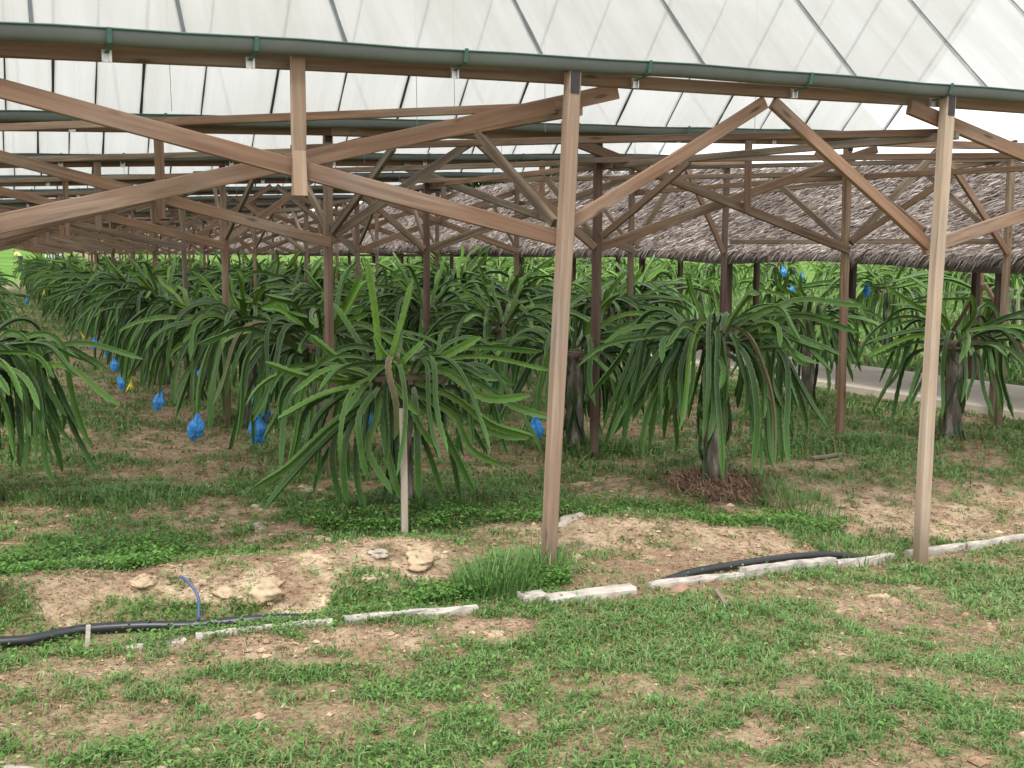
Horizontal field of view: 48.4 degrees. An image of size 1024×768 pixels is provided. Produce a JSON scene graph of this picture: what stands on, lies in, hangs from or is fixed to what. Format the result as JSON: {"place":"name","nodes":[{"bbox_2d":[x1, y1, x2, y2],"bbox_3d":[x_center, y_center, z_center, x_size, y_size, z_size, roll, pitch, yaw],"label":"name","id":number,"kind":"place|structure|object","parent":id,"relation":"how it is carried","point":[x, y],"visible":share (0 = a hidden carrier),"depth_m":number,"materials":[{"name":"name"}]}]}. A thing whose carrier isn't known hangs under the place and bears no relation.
{"place":"outdoors","nodes":[
{"label":"outdoors","id":0,"kind":"place"},
{"bbox_2d":[0,225,1023,767],"bbox_3d":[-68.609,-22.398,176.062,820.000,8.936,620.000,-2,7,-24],"label":"ground","id":1,"kind":"structure","parent":0,"point":[294,579],"depth_m":5.49,"materials":[{"name":"soil"}]},
{"bbox_2d":[0,278,23,328],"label":"dragon fruit plant","id":2,"kind":"object","parent":1,"relation":"on","point":[13,295],"visible":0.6,"depth_m":19.50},
{"bbox_2d":[0,299,26,329],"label":"dragon fruit plant","id":3,"kind":"object","parent":1,"relation":"on","point":[10,308],"visible":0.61,"depth_m":12.54,"materials":[{"name":"green plant"}]},
{"bbox_2d":[23,251,85,295],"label":"dragon fruit plant","id":4,"kind":"object","parent":1,"relation":"on","point":[40,266],"visible":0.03,"depth_m":37.06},
{"bbox_2d":[24,254,86,305],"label":"dragon fruit plant","id":5,"kind":"object","parent":1,"relation":"on","point":[38,263],"visible":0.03,"depth_m":31.72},
{"bbox_2d":[25,259,88,318],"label":"dragon fruit plant","id":6,"kind":"object","parent":1,"relation":"on","point":[44,274],"visible":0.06,"depth_m":28.39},
{"bbox_2d":[20,252,105,305],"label":"dragon fruit plant","id":7,"kind":"object","parent":1,"relation":"on","point":[72,260],"visible":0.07,"depth_m":29.95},
{"bbox_2d":[30,254,102,323],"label":"dragon fruit plant","id":8,"kind":"object","parent":1,"relation":"on","point":[48,307],"visible":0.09,"depth_m":26.57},
{"bbox_2d":[0,317,142,501],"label":"dragon fruit plant","id":9,"kind":"object","parent":1,"relation":"on","point":[26,363],"visible":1,"depth_m":7.40,"materials":[{"name":"green plant"}]},
{"bbox_2d":[33,256,127,334],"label":"dragon fruit plant","id":10,"kind":"object","parent":1,"relation":"on","point":[54,283],"visible":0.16,"depth_m":22.89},
{"bbox_2d":[40,253,142,316],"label":"dragon fruit plant","id":11,"kind":"object","parent":1,"relation":"on","point":[76,267],"visible":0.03,"depth_m":24.93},
{"bbox_2d":[44,255,145,335],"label":"dragon fruit plant","id":12,"kind":"object","parent":1,"relation":"on","point":[66,288],"visible":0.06,"depth_m":21.27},
{"bbox_2d":[51,262,148,339],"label":"dragon fruit plant","id":13,"kind":"object","parent":1,"relation":"on","point":[65,298],"visible":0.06,"depth_m":19.53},
{"bbox_2d":[56,270,166,357],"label":"dragon fruit plant","id":14,"kind":"object","parent":1,"relation":"on","point":[84,304],"visible":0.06,"depth_m":17.57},
{"bbox_2d":[38,249,215,370],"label":"dragon fruit plant","id":15,"kind":"object","parent":1,"relation":"on","point":[96,279],"visible":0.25,"depth_m":15.81,"materials":[{"name":"green plant"}]},
{"bbox_2d":[130,573,156,588],"bbox_3d":[-1.719,0.925,5.317,0.145,0.049,0.202,-5,8,-42],"label":"rock","id":16,"kind":"object","parent":1,"relation":"on","point":[143,581],"visible":0.92,"depth_m":5.28,"materials":[{"name":"stone"}]},
{"bbox_2d":[99,482,200,513],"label":"grass clump","id":17,"kind":"object","parent":1,"relation":"on","point":[142,504],"visible":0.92,"depth_m":7.36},
{"bbox_2d":[126,637,186,650],"bbox_3d":[-1.481,1.131,4.747,0.240,0.121,0.056,-2,7,-22],"label":"concrete edging","id":18,"kind":"object","parent":1,"relation":"on","point":[183,639],"visible":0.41,"depth_m":4.74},
{"bbox_2d":[76,255,252,385],"bbox_3d":[-4.456,-0.749,14.392,2.013,1.769,2.059,2,7,18],"label":"dragon fruit plant","id":19,"kind":"object","parent":1,"relation":"on","point":[130,301],"visible":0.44,"depth_m":14.08,"materials":[{"name":"green plant"}]},
{"bbox_2d":[0,613,349,647],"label":"black pipe","id":20,"kind":"object","parent":1,"relation":"on","point":[35,638],"visible":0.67,"depth_m":4.94,"materials":[{"name":"plastic"}]},
{"bbox_2d":[179,575,200,619],"bbox_3d":[-1.423,0.947,5.058,0.159,0.177,0.031,6,9,44],"label":"blue hose","id":21,"kind":"object","parent":20,"relation":"attached to","point":[190,584],"visible":1,"depth_m":5.03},
{"bbox_2d":[115,275,273,401],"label":"dragon fruit plant","id":22,"kind":"object","parent":1,"relation":"on","point":[136,341],"visible":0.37,"depth_m":12.48,"materials":[{"name":"green plant"}]},
{"bbox_2d":[170,250,243,292],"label":"dragon fruit plant","id":23,"kind":"object","parent":1,"relation":"on","point":[197,264],"visible":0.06,"depth_m":26.92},
{"bbox_2d":[182,252,267,322],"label":"dragon fruit plant","id":24,"kind":"object","parent":1,"relation":"on","point":[214,277],"visible":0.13,"depth_m":23.29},
{"bbox_2d":[212,586,238,603],"bbox_3d":[-1.345,0.990,5.321,0.120,0.102,0.196,-5,8,-39],"label":"rock","id":25,"kind":"object","parent":1,"relation":"on","point":[228,593],"visible":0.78,"depth_m":5.26,"materials":[{"name":"stone"}]},
{"bbox_2d":[119,260,351,432],"bbox_3d":[-2.522,-0.333,10.907,1.899,1.702,1.964,6,8,40],"label":"dragon fruit plant","id":26,"kind":"object","parent":1,"relation":"on","point":[201,325],"visible":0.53,"depth_m":10.56,"materials":[{"name":"green plant"}]},
{"bbox_2d":[153,388,164,411],"bbox_3d":[-3.465,0.154,11.201,0.123,0.251,0.065,14,0,0],"label":"plastic bag","id":27,"kind":"object","parent":26,"relation":"hanging from","point":[158,402],"visible":1,"depth_m":11.19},
{"bbox_2d":[187,413,204,440],"bbox_3d":[-2.745,0.370,9.893,0.153,0.245,0.084,-1,7,-16],"label":"plastic bag","id":28,"kind":"object","parent":26,"relation":"hanging from","point":[195,427],"visible":1,"depth_m":9.88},
{"bbox_2d":[203,256,290,321],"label":"dragon fruit plant","id":29,"kind":"object","parent":1,"relation":"on","point":[271,264],"visible":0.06,"depth_m":21.82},
{"bbox_2d":[195,618,332,639],"bbox_3d":[-1.059,1.101,4.904,0.582,0.128,0.046,-2,7,-19],"label":"concrete edging","id":30,"kind":"object","parent":1,"relation":"on","point":[200,635],"visible":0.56,"depth_m":4.87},
{"bbox_2d":[246,576,285,605],"bbox_3d":[-1.169,0.972,5.394,0.194,0.110,0.337,-1,6,-13],"label":"rock","id":31,"kind":"object","parent":1,"relation":"on","point":[265,589],"visible":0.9,"depth_m":5.29,"materials":[{"name":"stone"}]},
{"bbox_2d":[217,249,315,322],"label":"dragon fruit plant","id":32,"kind":"object","parent":1,"relation":"on","point":[286,273],"visible":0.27,"depth_m":19.96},
{"bbox_2d":[243,256,361,353],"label":"dragon fruit plant","id":33,"kind":"object","parent":1,"relation":"on","point":[279,279],"visible":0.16,"depth_m":18.23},
{"bbox_2d":[292,551,324,565],"bbox_3d":[-1.030,0.879,5.709,0.212,0.060,0.220,6,8,39],"label":"rock","id":34,"kind":"object","parent":1,"relation":"on","point":[308,555],"visible":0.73,"depth_m":5.68,"materials":[{"name":"stone"}]},
{"bbox_2d":[251,263,380,352],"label":"dragon fruit plant","id":35,"kind":"object","parent":1,"relation":"on","point":[298,291],"visible":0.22,"depth_m":16.54,"materials":[{"name":"green plant"}]},
{"bbox_2d":[196,262,441,462],"bbox_3d":[-1.461,-0.122,9.013,1.828,1.686,1.895,1,6,4],"label":"dragon fruit plant","id":36,"kind":"object","parent":1,"relation":"on","point":[290,342],"visible":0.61,"depth_m":8.71,"materials":[{"name":"green plant"}]},
{"bbox_2d":[248,416,266,444],"bbox_3d":[-2.049,0.356,9.193,0.150,0.291,0.103,2,6,10],"label":"plastic bag","id":37,"kind":"object","parent":36,"relation":"hanging from","point":[260,427],"visible":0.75,"depth_m":9.16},
{"bbox_2d":[361,572,388,583],"bbox_3d":[-0.683,0.954,5.592,0.102,0.053,0.185,6,8,42],"label":"rock","id":38,"kind":"object","parent":1,"relation":"on","point":[372,577],"visible":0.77,"depth_m":5.55,"materials":[{"name":"stone"}]},
{"bbox_2d":[306,261,445,364],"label":"dragon fruit plant","id":39,"kind":"object","parent":1,"relation":"on","point":[369,320],"visible":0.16,"depth_m":14.67,"materials":[{"name":"green plant"}]},
{"bbox_2d":[367,548,388,558],"bbox_3d":[-0.690,0.866,5.827,0.115,0.050,0.152,-1,6,-11],"label":"rock","id":40,"kind":"object","parent":1,"relation":"on","point":[378,553],"visible":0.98,"depth_m":5.78,"materials":[{"name":"grey stone"}]},
{"bbox_2d":[246,261,548,510],"bbox_3d":[-0.684,0.086,7.093,1.807,1.696,1.454,-4,8,-37],"label":"dragon fruit plant","id":41,"kind":"object","parent":1,"relation":"on","point":[392,385],"visible":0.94,"depth_m":6.97,"materials":[{"name":"green plant"}]},
{"bbox_2d":[399,408,407,533],"bbox_3d":[-0.625,0.560,6.585,0.042,0.838,0.036,-1,2,-24],"label":"wooden stake","id":42,"kind":"object","parent":1,"relation":"on","point":[404,494],"visible":0.69,"depth_m":6.57,"materials":[{"name":"grey wood"}]},
{"bbox_2d":[344,604,478,624],"bbox_3d":[-0.445,1.078,5.097,0.604,0.140,0.050,-2,7,-18],"label":"concrete edging","id":43,"kind":"object","parent":1,"relation":"on","point":[465,609],"visible":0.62,"depth_m":5.09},
{"bbox_2d":[374,252,459,322],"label":"dragon fruit plant","id":44,"kind":"object","parent":1,"relation":"on","point":[382,278],"visible":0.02,"depth_m":19.18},
{"bbox_2d":[405,543,439,571],"bbox_3d":[-0.458,0.898,5.861,0.182,0.084,0.418,0,6,0],"label":"rock","id":45,"kind":"object","parent":1,"relation":"on","point":[422,560],"visible":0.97,"depth_m":5.76,"materials":[{"name":"stone"}]},
{"bbox_2d":[0,490,849,603],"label":"weeds","id":46,"kind":"object","parent":1,"relation":"on","point":[118,558],"visible":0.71,"depth_m":6.66,"materials":[{"name":"green plant"}]},
{"bbox_2d":[348,258,521,383],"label":"dragon fruit plant","id":47,"kind":"object","parent":1,"relation":"on","point":[415,308],"visible":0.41,"depth_m":12.89,"materials":[{"name":"green plant"}]},
{"bbox_2d":[396,487,488,521],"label":"grass clump","id":48,"kind":"object","parent":1,"relation":"on","point":[451,510],"visible":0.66,"depth_m":7.08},
{"bbox_2d":[381,245,508,361],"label":"dragon fruit plant","id":49,"kind":"object","parent":1,"relation":"on","point":[471,271],"visible":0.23,"depth_m":17.02,"materials":[{"name":"plant"}]},
{"bbox_2d":[407,251,498,328],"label":"dragon fruit plant","id":50,"kind":"object","parent":1,"relation":"on","point":[444,268],"visible":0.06,"depth_m":22.24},
{"bbox_2d":[426,539,564,602],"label":"grass clump","id":51,"kind":"object","parent":1,"relation":"on","point":[518,578],"visible":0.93,"depth_m":5.43,"materials":[{"name":"plant"}]},
{"bbox_2d":[412,273,590,414],"bbox_3d":[-0.141,-0.343,11.670,1.829,1.572,1.782,-5,8,-41],"label":"dragon fruit plant","id":52,"kind":"object","parent":1,"relation":"on","point":[487,319],"visible":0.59,"depth_m":11.47,"materials":[{"name":"green plant"}]},
{"bbox_2d":[430,257,586,380],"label":"dragon fruit plant","id":53,"kind":"object","parent":1,"relation":"on","point":[530,290],"visible":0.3,"depth_m":14.80,"materials":[{"name":"green plant"}]},
{"bbox_2d":[0,385,1021,552],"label":"soil clods","id":54,"kind":"object","parent":1,"relation":"on","point":[479,450],"visible":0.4,"depth_m":8.48,"materials":[{"name":"soil"}]},
{"bbox_2d":[0,431,1022,615],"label":"weeds","id":55,"kind":"object","parent":1,"relation":"on","point":[281,518],"visible":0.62,"depth_m":7.35,"materials":[{"name":"green plant"}]},
{"bbox_2d":[0,0,1023,568],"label":"rain shelter","id":56,"kind":"object","parent":1,"relation":"on","point":[126,126],"visible":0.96,"depth_m":6.85,"materials":[{"name":"brown wood"}]},
{"bbox_2d":[0,569,1023,767],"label":"grass","id":57,"kind":"structure","parent":1,"relation":"on","point":[239,753],"depth_m":4.28,"materials":[{"name":"plant"}]},
{"bbox_2d":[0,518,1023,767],"bbox_3d":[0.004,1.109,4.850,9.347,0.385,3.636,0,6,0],"label":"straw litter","id":58,"kind":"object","parent":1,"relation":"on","point":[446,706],"visible":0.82,"depth_m":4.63,"materials":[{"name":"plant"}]},
{"bbox_2d":[0,525,1023,767],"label":"weeds","id":59,"kind":"object","parent":1,"relation":"on","point":[359,606],"visible":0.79,"depth_m":4.55,"materials":[{"name":"green plant"}]},
{"bbox_2d":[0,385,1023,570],"bbox_3d":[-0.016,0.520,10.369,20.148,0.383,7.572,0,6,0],"label":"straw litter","id":60,"kind":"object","parent":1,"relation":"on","point":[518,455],"visible":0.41,"depth_m":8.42,"materials":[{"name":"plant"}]},
{"bbox_2d":[0,514,1023,767],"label":"soil clods","id":61,"kind":"object","parent":1,"relation":"on","point":[976,760],"visible":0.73,"depth_m":5.23,"materials":[{"name":"soil"}]},
{"bbox_2d":[0,483,1023,767],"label":"soil clods","id":62,"kind":"object","parent":1,"relation":"on","point":[262,649],"visible":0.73,"depth_m":5.43,"materials":[{"name":"soil"}]},
{"bbox_2d":[507,257,553,287],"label":"dragon fruit plant","id":63,"kind":"object","parent":1,"relation":"on","point":[527,265],"visible":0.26,"depth_m":38.53,"materials":[{"name":"green plant"}]},
{"bbox_2d":[516,590,545,604],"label":"concrete edging","id":64,"kind":"object","parent":1,"relation":"on","point":[531,595],"visible":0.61,"depth_m":5.31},
{"bbox_2d":[495,527,594,580],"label":"grass clump","id":65,"kind":"object","parent":1,"relation":"on","point":[560,559],"visible":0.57,"depth_m":5.80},
{"bbox_2d":[477,271,655,450],"bbox_3d":[0.520,-0.150,9.755,1.676,1.642,1.920,1,6,6],"label":"dragon fruit plant","id":66,"kind":"object","parent":1,"relation":"on","point":[578,382],"visible":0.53,"depth_m":9.54,"materials":[{"name":"green plant"}]},
{"bbox_2d":[530,417,543,438],"bbox_3d":[0.189,0.328,8.897,0.076,0.254,0.144,-19,30,-33],"label":"plastic bag","id":67,"kind":"object","parent":66,"relation":"hanging from","point":[536,425],"visible":0.69,"depth_m":8.86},
{"bbox_2d":[543,258,590,273],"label":"dragon fruit plant","id":68,"kind":"object","parent":1,"relation":"on","point":[553,265],"visible":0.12,"depth_m":36.39,"materials":[{"name":"green plant"}]},
{"bbox_2d":[519,256,617,362],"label":"dragon fruit plant","id":69,"kind":"object","parent":1,"relation":"on","point":[551,279],"visible":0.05,"depth_m":17.68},
{"bbox_2d":[558,512,586,527],"bbox_3d":[0.371,0.816,6.737,0.266,0.095,0.233,-4,7,-32],"label":"rock","id":70,"kind":"object","parent":1,"relation":"on","point":[564,520],"visible":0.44,"depth_m":6.72,"materials":[{"name":"grey stone"}]},
{"bbox_2d":[544,264,614,288],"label":"dragon fruit plant","id":71,"kind":"object","parent":1,"relation":"on","point":[588,267],"visible":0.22,"depth_m":28.84,"materials":[{"name":"green plant"}]},
{"bbox_2d":[148,160,1023,415],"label":"thatched walkway","id":72,"kind":"structure","parent":1,"relation":"on","point":[692,240],"depth_m":15.70,"materials":[{"name":"brown plant"}]},
{"bbox_2d":[544,583,636,605],"bbox_3d":[0.371,1.049,5.404,0.460,0.151,0.085,-2,7,-24],"label":"concrete edging","id":73,"kind":"object","parent":1,"relation":"on","point":[615,590],"visible":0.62,"depth_m":5.38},
{"bbox_2d":[563,432,632,454],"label":"grass clump","id":74,"kind":"object","parent":1,"relation":"on","point":[572,443],"visible":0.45,"depth_m":9.57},
{"bbox_2d":[527,265,690,400],"bbox_3d":[1.109,-0.519,12.952,2.092,1.670,2.117,0,6,-7],"label":"dragon fruit plant","id":75,"kind":"object","parent":1,"relation":"on","point":[620,303],"visible":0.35,"depth_m":12.75,"materials":[{"name":"green plant"}]},
{"bbox_2d":[601,258,676,304],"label":"dragon fruit plant","id":76,"kind":"object","parent":1,"relation":"on","point":[608,275],"visible":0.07,"depth_m":26.68,"materials":[{"name":"green plant"}]},
{"bbox_2d":[570,254,714,362],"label":"dragon fruit plant","id":77,"kind":"object","parent":1,"relation":"on","point":[648,283],"visible":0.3,"depth_m":15.30,"materials":[{"name":"green plant"}]},
{"bbox_2d":[634,257,689,286],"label":"dragon fruit plant","id":78,"kind":"object","parent":1,"relation":"on","point":[672,267],"visible":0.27,"depth_m":31.12,"materials":[{"name":"green plant"}]},
{"bbox_2d":[666,584,689,598],"bbox_3d":[0.793,1.007,5.472,0.115,0.047,0.065,-15,15,-37],"label":"brick","id":79,"kind":"object","parent":1,"relation":"on","point":[680,588],"visible":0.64,"depth_m":5.47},
{"bbox_2d":[647,572,744,589],"bbox_3d":[0.931,1.045,5.755,0.593,0.168,0.051,-3,7,-30],"label":"concrete edging","id":80,"kind":"object","parent":1,"relation":"on","point":[667,582],"visible":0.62,"depth_m":5.72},
{"bbox_2d":[665,260,734,319],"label":"dragon fruit plant","id":81,"kind":"object","parent":1,"relation":"on","point":[713,281],"visible":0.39,"depth_m":23.93,"materials":[{"name":"green plant"}]},
{"bbox_2d":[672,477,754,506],"bbox_3d":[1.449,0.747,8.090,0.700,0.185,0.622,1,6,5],"label":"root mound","id":82,"kind":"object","parent":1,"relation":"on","point":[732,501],"visible":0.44,"depth_m":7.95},
{"bbox_2d":[657,466,770,502],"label":"dead root litter","id":83,"kind":"object","parent":1,"relation":"on","point":[683,473],"visible":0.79,"depth_m":8.00,"materials":[{"name":"plant"}]},
{"bbox_2d":[676,261,752,311],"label":"dragon fruit plant","id":84,"kind":"object","parent":1,"relation":"on","point":[711,266],"visible":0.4,"depth_m":28.84,"materials":[{"name":"green plant"}]},
{"bbox_2d":[578,273,863,483],"bbox_3d":[1.457,0.028,8.009,1.969,1.616,1.744,-3,7,-30],"label":"dragon fruit plant","id":85,"kind":"object","parent":1,"relation":"on","point":[680,342],"visible":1,"depth_m":7.80,"materials":[{"name":"green plant"}]},
{"bbox_2d":[661,551,865,578],"bbox_3d":[1.423,1.039,6.360,2.094,0.274,0.105,-5,8,-42],"label":"black pipe","id":86,"kind":"object","parent":1,"relation":"on","point":[715,568],"visible":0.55,"depth_m":6.24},
{"bbox_2d":[735,262,817,319],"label":"dragon fruit plant","id":87,"kind":"object","parent":1,"relation":"on","point":[787,282],"visible":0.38,"depth_m":21.58,"materials":[{"name":"green plant"}]},
{"bbox_2d":[736,261,824,301],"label":"dragon fruit plant","id":88,"kind":"object","parent":1,"relation":"on","point":[766,267],"visible":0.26,"depth_m":26.16,"materials":[{"name":"green plant"}]},
{"bbox_2d":[739,557,836,579],"bbox_3d":[1.543,1.063,6.314,0.058,0.309,1.060,6,8,41],"label":"concrete edging","id":89,"kind":"object","parent":1,"relation":"on","point":[758,569],"visible":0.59,"depth_m":6.22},
{"bbox_2d":[749,474,851,521],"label":"grass clump","id":90,"kind":"object","parent":1,"relation":"on","point":[805,498],"visible":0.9,"depth_m":8.05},
{"bbox_2d":[729,275,889,407],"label":"dragon fruit plant","id":91,"kind":"object","parent":1,"relation":"on","point":[809,378],"visible":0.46,"depth_m":12.28,"materials":[{"name":"green plant"}]},
{"bbox_2d":[810,262,864,300],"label":"dragon fruit plant","id":92,"kind":"object","parent":1,"relation":"on","point":[829,272],"visible":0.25,"depth_m":29.21,"materials":[{"name":"green plant"}]},
{"bbox_2d":[809,529,904,566],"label":"grass clump","id":93,"kind":"object","parent":1,"relation":"on","point":[862,547],"visible":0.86,"depth_m":7.09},
{"bbox_2d":[837,552,894,567],"bbox_3d":[2.125,1.113,6.880,0.528,0.176,0.053,-4,8,-34],"label":"concrete edging","id":94,"kind":"object","parent":1,"relation":"on","point":[851,561],"visible":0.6,"depth_m":6.85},
{"bbox_2d":[792,264,943,349],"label":"dragon fruit plant","id":95,"kind":"object","parent":1,"relation":"on","point":[887,298],"visible":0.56,"depth_m":18.96,"materials":[{"name":"green plant"}]},
{"bbox_2d":[830,264,907,323],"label":"dragon fruit plant","id":96,"kind":"object","parent":1,"relation":"on","point":[890,273],"visible":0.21,"depth_m":23.79,"materials":[{"name":"green plant"}]},
{"bbox_2d":[873,266,945,300],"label":"dragon fruit plant","id":97,"kind":"object","parent":1,"relation":"on","point":[907,269],"visible":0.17,"depth_m":26.82,"materials":[{"name":"green plant"}]},
{"bbox_2d":[904,543,965,557],"bbox_3d":[2.666,1.097,7.178,0.470,0.152,0.053,-3,7,-25],"label":"concrete edging","id":98,"kind":"object","parent":1,"relation":"on","point":[940,549],"visible":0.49,"depth_m":7.18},
{"bbox_2d":[855,277,1023,441],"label":"dragon fruit plant","id":99,"kind":"object","parent":1,"relation":"on","point":[954,368],"visible":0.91,"depth_m":10.21,"materials":[{"name":"green plant"}]},
{"bbox_2d":[860,273,1023,367],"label":"dragon fruit plant","id":100,"kind":"object","parent":1,"relation":"on","point":[1017,301],"visible":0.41,"depth_m":16.75,"materials":[{"name":"green plant"}]},
{"bbox_2d":[920,269,1014,328],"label":"dragon fruit plant","id":101,"kind":"object","parent":1,"relation":"on","point":[965,277],"visible":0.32,"depth_m":21.31,"materials":[{"name":"green plant"}]},
{"bbox_2d":[939,273,1023,379],"bbox_3d":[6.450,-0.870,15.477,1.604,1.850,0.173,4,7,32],"label":"plant","id":102,"kind":"object","parent":1,"relation":"on","point":[967,307],"visible":0.35,"depth_m":15.53,"materials":[{"name":"green plant"}]},
{"bbox_2d":[964,534,1023,549],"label":"concrete edging","id":103,"kind":"object","parent":1,"relation":"on","point":[988,542],"visible":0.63,"depth_m":7.35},
{"bbox_2d":[971,273,1023,312],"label":"dragon fruit plant","id":104,"kind":"object","parent":1,"relation":"on","point":[1021,276],"visible":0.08,"depth_m":24.51,"materials":[{"name":"green plant"}]},
{"bbox_2d":[0,471,1023,639],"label":"grass","id":105,"kind":"structure","parent":0,"point":[484,490],"depth_m":6.80,"materials":[{"name":"plant"}]},
{"bbox_2d":[0,375,1023,504],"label":"grass","id":106,"kind":"structure","parent":0,"point":[865,440],"depth_m":9.77,"materials":[{"name":"plant"}]},
{"bbox_2d":[0,284,1023,381],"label":"grass","id":107,"kind":"structure","parent":0,"point":[881,361],"depth_m":22.49,"materials":[{"name":"plant"}]},
{"bbox_2d":[310,107,1023,210],"label":"sky","id":108,"kind":"structure","parent":0,"point":[1009,126],"materials":[{"name":"white"}]},
{"bbox_2d":[579,330,1023,419],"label":"path","id":109,"kind":"structure","parent":0,"point":[866,379],"depth_m":14.04,"materials":[{"name":"concrete"}]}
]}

